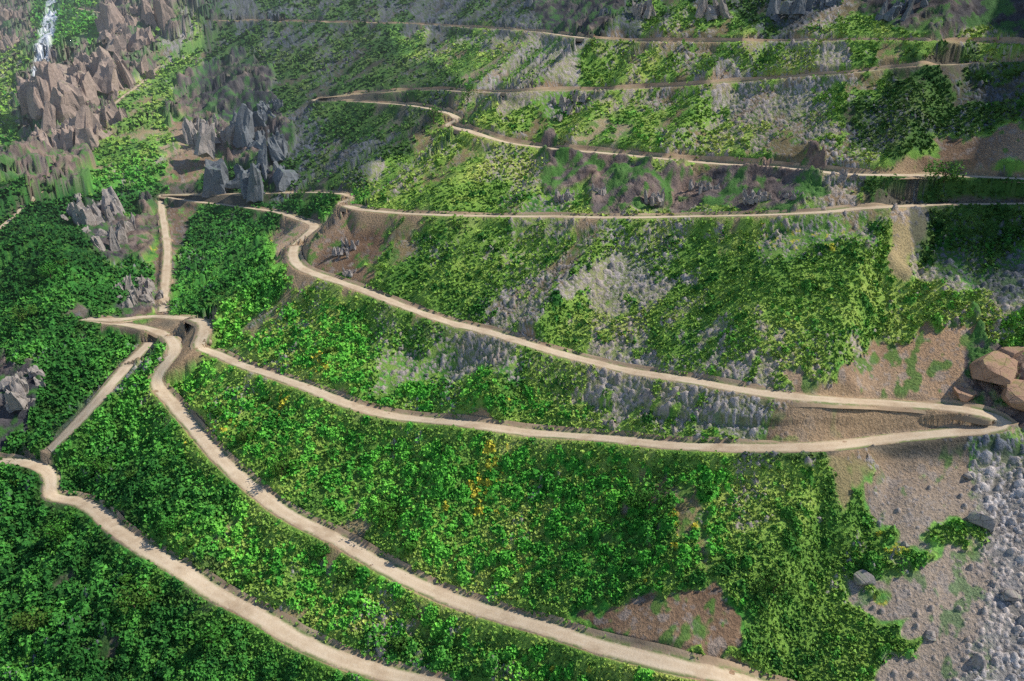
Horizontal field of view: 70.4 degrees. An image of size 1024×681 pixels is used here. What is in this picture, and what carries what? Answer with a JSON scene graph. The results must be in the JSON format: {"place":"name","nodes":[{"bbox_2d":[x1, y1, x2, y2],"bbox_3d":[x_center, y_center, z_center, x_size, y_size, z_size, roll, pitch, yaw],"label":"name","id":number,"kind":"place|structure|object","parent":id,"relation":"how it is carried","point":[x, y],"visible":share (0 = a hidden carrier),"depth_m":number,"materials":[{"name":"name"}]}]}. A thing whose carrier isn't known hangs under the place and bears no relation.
{"place":"outdoors","nodes":[
{"label":"outdoors","id":0,"kind":"place"},
{"bbox_2d":[0,65,160,228],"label":"road","id":1,"kind":"structure","parent":0,"point":[116,101],"depth_m":302.06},
{"bbox_2d":[0,452,462,680],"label":"dirt road","id":2,"kind":"structure","parent":0,"point":[300,637],"depth_m":88.66,"materials":[{"name":"soil"}]},
{"bbox_2d":[0,0,1023,680],"bbox_3d":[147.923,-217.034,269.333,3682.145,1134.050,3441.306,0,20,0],"label":"terrain","id":3,"kind":"structure","parent":0,"point":[954,600],"depth_m":113.29,"materials":[{"name":"plant"}]},
{"bbox_2d":[0,41,5,53],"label":"rock","id":4,"kind":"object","parent":3,"relation":"on","point":[3,51],"visible":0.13,"depth_m":420.03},
{"bbox_2d":[0,7,20,24],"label":"crag","id":5,"kind":"structure","parent":3,"relation":"on","point":[7,14],"depth_m":470.83,"materials":[{"name":"stone"}]},
{"bbox_2d":[3,398,29,409],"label":"crag","id":6,"kind":"structure","parent":3,"relation":"on","point":[26,408],"depth_m":132.47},
{"bbox_2d":[0,26,35,50],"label":"crag","id":7,"kind":"structure","parent":3,"relation":"on","point":[8,41],"depth_m":420.25,"materials":[{"name":"stone"}]},
{"bbox_2d":[0,393,36,412],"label":"rock","id":8,"kind":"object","parent":3,"relation":"on","point":[6,404],"visible":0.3,"depth_m":131.59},
{"bbox_2d":[13,612,25,620],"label":"bush","id":9,"kind":"object","parent":3,"relation":"on","point":[19,614],"visible":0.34,"depth_m":93.09,"materials":[{"name":"green plant"}]},
{"bbox_2d":[5,304,39,322],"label":"bush","id":10,"kind":"object","parent":3,"relation":"on","point":[22,315],"visible":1,"depth_m":155.81,"materials":[{"name":"green plant"}]},
{"bbox_2d":[0,365,46,410],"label":"crag","id":11,"kind":"structure","parent":3,"relation":"on","point":[15,387],"depth_m":133.12,"materials":[{"name":"stone"}]},
{"bbox_2d":[4,605,54,632],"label":"bush","id":12,"kind":"object","parent":3,"relation":"on","point":[28,621],"visible":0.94,"depth_m":89.73,"materials":[{"name":"green plant"}]},
{"bbox_2d":[16,61,81,114],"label":"crag","id":13,"kind":"structure","parent":3,"relation":"on","point":[23,86],"depth_m":294.29,"materials":[{"name":"stone"}]},
{"bbox_2d":[44,605,56,617],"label":"bush","id":14,"kind":"object","parent":3,"relation":"on","point":[48,610],"visible":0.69,"depth_m":92.03,"materials":[{"name":"green plant"}]},
{"bbox_2d":[37,260,64,277],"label":"bush","id":15,"kind":"object","parent":3,"relation":"on","point":[46,267],"visible":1,"depth_m":167.88,"materials":[{"name":"green plant"}]},
{"bbox_2d":[45,614,64,633],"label":"bush","id":16,"kind":"object","parent":3,"relation":"on","point":[55,629],"visible":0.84,"depth_m":89.23,"materials":[{"name":"green plant"}]},
{"bbox_2d":[38,510,76,555],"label":"tree","id":17,"kind":"object","parent":3,"relation":"on","point":[49,531],"visible":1,"depth_m":103.32,"materials":[{"name":"green plant"}]},
{"bbox_2d":[28,61,100,122],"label":"crag","id":18,"kind":"structure","parent":3,"relation":"on","point":[62,95],"depth_m":288.73,"materials":[{"name":"stone"}]},
{"bbox_2d":[31,124,98,148],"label":"crag","id":19,"kind":"structure","parent":3,"relation":"on","point":[55,137],"depth_m":261.94,"materials":[{"name":"stone"}]},
{"bbox_2d":[30,104,112,149],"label":"crag","id":20,"kind":"structure","parent":3,"relation":"on","point":[85,120],"depth_m":264.52,"materials":[{"name":"stone"}]},
{"bbox_2d":[60,201,96,219],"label":"rock","id":21,"kind":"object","parent":3,"relation":"on","point":[65,217],"visible":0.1,"depth_m":219.96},
{"bbox_2d":[79,87,87,102],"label":"crag","id":22,"kind":"structure","parent":3,"relation":"on","point":[84,96],"depth_m":292.67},
{"bbox_2d":[40,98,127,131],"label":"crag","id":23,"kind":"structure","parent":3,"relation":"on","point":[112,113],"depth_m":286.32,"materials":[{"name":"stone"}]},
{"bbox_2d":[66,186,124,225],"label":"crag","id":24,"kind":"structure","parent":3,"relation":"on","point":[79,214],"depth_m":222.86,"materials":[{"name":"stone"}]},
{"bbox_2d":[34,51,157,87],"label":"crag","id":25,"kind":"structure","parent":3,"relation":"on","point":[122,68],"depth_m":323.10,"materials":[{"name":"stone"}]},
{"bbox_2d":[73,71,119,100],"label":"crag","id":26,"kind":"structure","parent":3,"relation":"on","point":[115,94],"depth_m":307.77,"materials":[{"name":"stone"}]},
{"bbox_2d":[81,452,115,477],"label":"bush","id":27,"kind":"object","parent":3,"relation":"on","point":[98,466],"visible":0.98,"depth_m":114.85,"materials":[{"name":"green plant"}]},
{"bbox_2d":[47,342,153,453],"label":"dirt path","id":28,"kind":"structure","parent":3,"relation":"on","point":[114,379],"depth_m":123.26,"materials":[{"name":"soil"}]},
{"bbox_2d":[56,46,148,94],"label":"crag","id":29,"kind":"structure","parent":3,"relation":"on","point":[106,77],"depth_m":311.69,"materials":[{"name":"stone"}]},
{"bbox_2d":[92,197,119,222],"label":"rock","id":30,"kind":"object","parent":3,"relation":"on","point":[109,217],"visible":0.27,"depth_m":224.71,"materials":[{"name":"stone"}]},
{"bbox_2d":[81,212,135,250],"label":"crag","id":31,"kind":"structure","parent":3,"relation":"on","point":[118,236],"depth_m":208.97,"materials":[{"name":"stone"}]},
{"bbox_2d":[94,0,141,34],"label":"crag","id":32,"kind":"structure","parent":3,"relation":"on","point":[109,14],"depth_m":376.66,"materials":[{"name":"stone"}]},
{"bbox_2d":[109,21,130,32],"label":"crag","id":33,"kind":"structure","parent":3,"relation":"on","point":[124,25],"depth_m":374.41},
{"bbox_2d":[96,26,145,42],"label":"rock","id":34,"kind":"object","parent":3,"relation":"on","point":[102,35],"visible":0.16,"depth_m":363.85,"materials":[{"name":"stone"}]},
{"bbox_2d":[113,274,134,291],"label":"crag","id":35,"kind":"structure","parent":3,"relation":"on","point":[128,285],"depth_m":179.70,"materials":[{"name":"stone"}]},
{"bbox_2d":[118,574,131,582],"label":"bush","id":36,"kind":"object","parent":3,"relation":"on","point":[125,578],"visible":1,"depth_m":92.00,"materials":[{"name":"green plant"}]},
{"bbox_2d":[124,469,140,480],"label":"bush","id":37,"kind":"object","parent":3,"relation":"on","point":[132,473],"visible":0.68,"depth_m":108.04,"materials":[{"name":"green plant"}]},
{"bbox_2d":[104,26,161,52],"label":"crag","id":38,"kind":"structure","parent":3,"relation":"on","point":[139,38],"depth_m":353.80,"materials":[{"name":"stone"}]},
{"bbox_2d":[110,579,161,614],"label":"tree","id":39,"kind":"object","parent":3,"relation":"on","point":[136,599],"visible":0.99,"depth_m":88.57,"materials":[{"name":"green plant"}]},
{"bbox_2d":[122,274,156,290],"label":"rock","id":40,"kind":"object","parent":3,"relation":"on","point":[148,283],"visible":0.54,"depth_m":186.25,"materials":[{"name":"stone"}]},
{"bbox_2d":[121,287,163,307],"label":"crag","id":41,"kind":"structure","parent":3,"relation":"on","point":[143,295],"depth_m":175.77,"materials":[{"name":"stone"}]},
{"bbox_2d":[124,0,174,31],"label":"crag","id":42,"kind":"structure","parent":3,"relation":"on","point":[161,14],"depth_m":367.28,"materials":[{"name":"stone"}]},
{"bbox_2d":[157,201,173,312],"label":"track","id":43,"kind":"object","parent":3,"relation":"on","point":[166,268],"visible":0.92,"depth_m":205.26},
{"bbox_2d":[156,516,176,535],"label":"bush","id":44,"kind":"object","parent":3,"relation":"on","point":[170,523],"visible":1,"depth_m":96.57,"materials":[{"name":"green plant"}]},
{"bbox_2d":[183,537,194,548],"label":"bush","id":45,"kind":"object","parent":3,"relation":"on","point":[191,542],"visible":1,"depth_m":94.17,"materials":[{"name":"green plant"}]},
{"bbox_2d":[173,618,227,651],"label":"tree","id":46,"kind":"object","parent":3,"relation":"on","point":[211,634],"visible":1,"depth_m":82.26,"materials":[{"name":"green plant"}]},
{"bbox_2d":[182,117,220,144],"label":"crag","id":47,"kind":"structure","parent":3,"relation":"on","point":[190,130],"depth_m":273.58,"materials":[{"name":"stone"}]},
{"bbox_2d":[183,113,235,126],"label":"rock","id":48,"kind":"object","parent":3,"relation":"on","point":[215,121],"visible":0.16,"depth_m":276.71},
{"bbox_2d":[193,122,234,159],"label":"crag","id":49,"kind":"structure","parent":3,"relation":"on","point":[205,145],"depth_m":258.42,"materials":[{"name":"stone"}]},
{"bbox_2d":[209,407,222,415],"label":"bush","id":50,"kind":"object","parent":3,"relation":"on","point":[217,410],"visible":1,"depth_m":112.75,"materials":[{"name":"green plant"}]},
{"bbox_2d":[235,426,258,442],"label":"bush","id":51,"kind":"object","parent":3,"relation":"on","point":[242,435],"visible":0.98,"depth_m":106.11,"materials":[{"name":"green plant"}]},
{"bbox_2d":[241,572,254,583],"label":"bush","id":52,"kind":"object","parent":3,"relation":"on","point":[248,576],"visible":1,"depth_m":89.89,"materials":[{"name":"green plant"}]},
{"bbox_2d":[202,138,298,202],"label":"crag","id":53,"kind":"structure","parent":3,"relation":"on","point":[247,182],"depth_m":238.31,"materials":[{"name":"stone"}]},
{"bbox_2d":[229,103,275,148],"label":"crag","id":54,"kind":"structure","parent":3,"relation":"on","point":[246,116],"depth_m":266.17,"materials":[{"name":"stone"}]},
{"bbox_2d":[254,129,269,140],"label":"crag","id":55,"kind":"structure","parent":3,"relation":"on","point":[258,135],"depth_m":264.94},
{"bbox_2d":[241,126,287,162],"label":"crag","id":56,"kind":"structure","parent":3,"relation":"on","point":[278,145],"depth_m":253.49,"materials":[{"name":"stone"}]},
{"bbox_2d":[260,396,269,401],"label":"bush","id":57,"kind":"object","parent":3,"relation":"on","point":[264,398],"visible":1,"depth_m":113.28,"materials":[{"name":"green plant"}]},
{"bbox_2d":[250,98,282,113],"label":"rock","id":58,"kind":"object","parent":3,"relation":"on","point":[277,104],"visible":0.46,"depth_m":291.79,"materials":[{"name":"stone"}]},
{"bbox_2d":[268,448,301,479],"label":"bush","id":59,"kind":"object","parent":3,"relation":"on","point":[277,466],"visible":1,"depth_m":100.31,"materials":[{"name":"green plant"}]},
{"bbox_2d":[309,542,329,558],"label":"bush","id":60,"kind":"object","parent":3,"relation":"on","point":[320,553],"visible":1,"depth_m":89.92,"materials":[{"name":"green plant"}]},
{"bbox_2d":[323,347,335,353],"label":"bush","id":61,"kind":"object","parent":3,"relation":"on","point":[328,349],"visible":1,"depth_m":116.14,"materials":[{"name":"green plant"}]},
{"bbox_2d":[326,447,336,457],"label":"bush","id":62,"kind":"object","parent":3,"relation":"on","point":[330,452],"visible":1,"depth_m":102.05,"materials":[{"name":"green plant"}]},
{"bbox_2d":[331,246,349,257],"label":"crag","id":63,"kind":"structure","parent":3,"relation":"on","point":[338,252],"depth_m":136.87,"materials":[{"name":"stone"}]},
{"bbox_2d":[336,573,348,585],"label":"bush","id":64,"kind":"object","parent":3,"relation":"on","point":[343,576],"visible":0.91,"depth_m":87.15,"materials":[{"name":"green plant"}]},
{"bbox_2d":[342,267,356,276],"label":"rock","id":65,"kind":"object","parent":3,"relation":"on","point":[349,273],"visible":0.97,"depth_m":132.21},
{"bbox_2d":[341,237,358,249],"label":"crag","id":66,"kind":"structure","parent":3,"relation":"on","point":[351,247],"depth_m":137.48,"materials":[{"name":"stone"}]},
{"bbox_2d":[346,564,357,578],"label":"bush","id":67,"kind":"object","parent":3,"relation":"on","point":[351,573],"visible":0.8,"depth_m":87.17,"materials":[{"name":"green plant"}]},
{"bbox_2d":[367,497,403,528],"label":"bush","id":68,"kind":"object","parent":3,"relation":"on","point":[387,511],"visible":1,"depth_m":91.70,"materials":[{"name":"green plant"}]},
{"bbox_2d":[389,636,408,652],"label":"bush","id":69,"kind":"object","parent":3,"relation":"on","point":[403,642],"visible":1,"depth_m":80.42,"materials":[{"name":"green plant"}]},
{"bbox_2d":[403,538,417,551],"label":"bush","id":70,"kind":"object","parent":3,"relation":"on","point":[411,546],"visible":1,"depth_m":87.34,"materials":[{"name":"green plant"}]},
{"bbox_2d":[405,603,420,622],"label":"bush","id":71,"kind":"object","parent":3,"relation":"on","point":[412,613],"visible":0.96,"depth_m":81.97,"materials":[{"name":"green plant"}]},
{"bbox_2d":[421,104,443,123],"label":"tree","id":72,"kind":"object","parent":3,"relation":"on","point":[434,113],"visible":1,"depth_m":212.49,"materials":[{"name":"green plant"}]},
{"bbox_2d":[461,83,482,101],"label":"tree","id":73,"kind":"object","parent":3,"relation":"on","point":[468,92],"visible":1,"depth_m":218.83,"materials":[{"name":"green plant"}]},
{"bbox_2d":[0,0,1023,680],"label":"shrub foliage","id":74,"kind":"object","parent":3,"relation":"on","point":[264,662],"visible":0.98,"depth_m":100.88,"materials":[{"name":"plant"}]},
{"bbox_2d":[523,0,539,7],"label":"rock","id":75,"kind":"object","parent":3,"relation":"on","point":[527,3],"visible":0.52,"depth_m":291.70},
{"bbox_2d":[78,7,1023,44],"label":"dirt road","id":76,"kind":"structure","parent":3,"relation":"on","point":[580,36],"depth_m":173.78,"materials":[{"name":"soil"}]},
{"bbox_2d":[79,190,1023,680],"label":"dirt road","id":77,"kind":"structure","parent":3,"relation":"on","point":[663,658],"depth_m":93.54,"materials":[{"name":"soil"}]},
{"bbox_2d":[551,114,562,121],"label":"rock","id":78,"kind":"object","parent":3,"relation":"on","point":[559,117],"visible":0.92,"depth_m":159.31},
{"bbox_2d":[549,93,570,106],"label":"crag","id":79,"kind":"structure","parent":3,"relation":"on","point":[563,101],"depth_m":163.33,"materials":[{"name":"stone"}]},
{"bbox_2d":[553,188,574,203],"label":"crag","id":80,"kind":"structure","parent":3,"relation":"on","point":[565,196],"depth_m":133.55,"materials":[{"name":"stone"}]},
{"bbox_2d":[560,103,580,115],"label":"crag","id":81,"kind":"structure","parent":3,"relation":"on","point":[569,109],"depth_m":161.28,"materials":[{"name":"stone"}]},
{"bbox_2d":[570,89,589,104],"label":"crag","id":82,"kind":"structure","parent":3,"relation":"on","point":[583,97],"depth_m":163.78,"materials":[{"name":"stone"}]},
{"bbox_2d":[587,183,606,195],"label":"crag","id":83,"kind":"structure","parent":3,"relation":"on","point":[601,191],"depth_m":132.44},
{"bbox_2d":[598,7,610,16],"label":"rock","id":84,"kind":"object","parent":3,"relation":"on","point":[602,13],"visible":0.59,"depth_m":210.24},
{"bbox_2d":[624,496,641,509],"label":"bush","id":85,"kind":"object","parent":3,"relation":"on","point":[630,503],"visible":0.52,"depth_m":83.00,"materials":[{"name":"green plant"}]},
{"bbox_2d":[632,0,655,18],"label":"crag","id":86,"kind":"structure","parent":3,"relation":"on","point":[646,9],"depth_m":186.26,"materials":[{"name":"stone"}]},
{"bbox_2d":[626,478,675,512],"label":"tree","id":87,"kind":"object","parent":3,"relation":"on","point":[647,498],"visible":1,"depth_m":80.87,"materials":[{"name":"green plant"}]},
{"bbox_2d":[644,189,664,206],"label":"crag","id":88,"kind":"structure","parent":3,"relation":"on","point":[654,198],"depth_m":126.27,"materials":[{"name":"stone"}]},
{"bbox_2d":[688,179,706,190],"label":"crag","id":89,"kind":"structure","parent":3,"relation":"on","point":[691,186],"depth_m":129.07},
{"bbox_2d":[696,480,714,494],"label":"bush","id":90,"kind":"object","parent":3,"relation":"on","point":[708,491],"visible":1,"depth_m":79.87,"materials":[{"name":"green plant"}]},
{"bbox_2d":[698,181,719,194],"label":"crag","id":91,"kind":"structure","parent":3,"relation":"on","point":[709,186],"depth_m":127.13,"materials":[{"name":"stone"}]},
{"bbox_2d":[694,0,737,21],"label":"crag","id":92,"kind":"structure","parent":3,"relation":"on","point":[711,12],"depth_m":176.87,"materials":[{"name":"stone"}]},
{"bbox_2d":[742,188,771,204],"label":"rock","id":93,"kind":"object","parent":3,"relation":"on","point":[745,195],"visible":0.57,"depth_m":118.77,"materials":[{"name":"stone"}]},
{"bbox_2d":[747,190,767,204],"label":"crag","id":94,"kind":"structure","parent":3,"relation":"on","point":[762,198],"depth_m":117.54,"materials":[{"name":"stone"}]},
{"bbox_2d":[751,567,802,599],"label":"tree","id":95,"kind":"object","parent":3,"relation":"on","point":[774,584],"visible":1,"depth_m":70.95,"materials":[{"name":"green plant"}]},
{"bbox_2d":[766,0,817,21],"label":"crag","id":96,"kind":"structure","parent":3,"relation":"on","point":[793,9],"depth_m":167.98,"materials":[{"name":"stone"}]},
{"bbox_2d":[784,190,807,199],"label":"crag","id":97,"kind":"structure","parent":3,"relation":"on","point":[793,197],"depth_m":113.32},
{"bbox_2d":[817,0,841,7],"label":"crag","id":98,"kind":"structure","parent":3,"relation":"on","point":[824,3],"depth_m":165.85,"materials":[{"name":"stone"}]},
{"bbox_2d":[826,169,857,184],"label":"rock","id":99,"kind":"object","parent":3,"relation":"on","point":[843,175],"visible":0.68,"depth_m":113.04,"materials":[{"name":"stone"}]},
{"bbox_2d":[853,569,875,585],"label":"boulder","id":100,"kind":"object","parent":3,"relation":"on","point":[863,577],"visible":1,"depth_m":73.30,"materials":[{"name":"stone"}]},
{"bbox_2d":[875,0,914,21],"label":"crag","id":101,"kind":"structure","parent":3,"relation":"on","point":[894,11],"depth_m":150.41,"materials":[{"name":"stone"}]},
{"bbox_2d":[900,541,909,547],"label":"boulder","id":102,"kind":"object","parent":3,"relation":"on","point":[905,544],"visible":1,"depth_m":75.03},
{"bbox_2d":[905,0,928,7],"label":"crag","id":103,"kind":"structure","parent":3,"relation":"on","point":[923,3],"depth_m":151.22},
{"bbox_2d":[925,630,935,640],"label":"boulder","id":104,"kind":"object","parent":3,"relation":"on","point":[930,635],"visible":1,"depth_m":68.28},
{"bbox_2d":[923,159,966,183],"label":"bush","id":105,"kind":"object","parent":3,"relation":"on","point":[952,171],"visible":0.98,"depth_m":110.15,"materials":[{"name":"green plant"}]},
{"bbox_2d":[953,386,976,401],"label":"boulder","id":106,"kind":"object","parent":3,"relation":"on","point":[964,394],"visible":1,"depth_m":86.13,"materials":[{"name":"stone"}]},
{"bbox_2d":[962,473,972,479],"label":"boulder","id":107,"kind":"object","parent":3,"relation":"on","point":[968,476],"visible":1,"depth_m":79.22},
{"bbox_2d":[967,509,996,530],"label":"boulder","id":108,"kind":"object","parent":3,"relation":"on","point":[975,517],"visible":1,"depth_m":74.86,"materials":[{"name":"stone"}]},
{"bbox_2d":[969,351,1017,385],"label":"boulder","id":109,"kind":"object","parent":3,"relation":"on","point":[997,367],"visible":0.97,"depth_m":86.35,"materials":[{"name":"stone"}]},
{"bbox_2d":[997,346,1023,358],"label":"boulder","id":110,"kind":"object","parent":3,"relation":"on","point":[1014,352],"visible":0.81,"depth_m":88.11,"materials":[{"name":"stone"}]},
{"bbox_2d":[1001,588,1021,601],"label":"boulder","id":111,"kind":"object","parent":3,"relation":"on","point":[1008,594],"visible":1,"depth_m":68.73,"materials":[{"name":"stone"}]},
{"bbox_2d":[1001,379,1023,411],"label":"boulder","id":112,"kind":"object","parent":3,"relation":"on","point":[1012,395],"visible":0.98,"depth_m":83.40,"materials":[{"name":"stone"}]},
{"bbox_2d":[312,61,1023,182],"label":"dirt road","id":113,"kind":"structure","parent":0,"point":[710,160],"depth_m":151.63,"materials":[{"name":"soil"}]}
]}

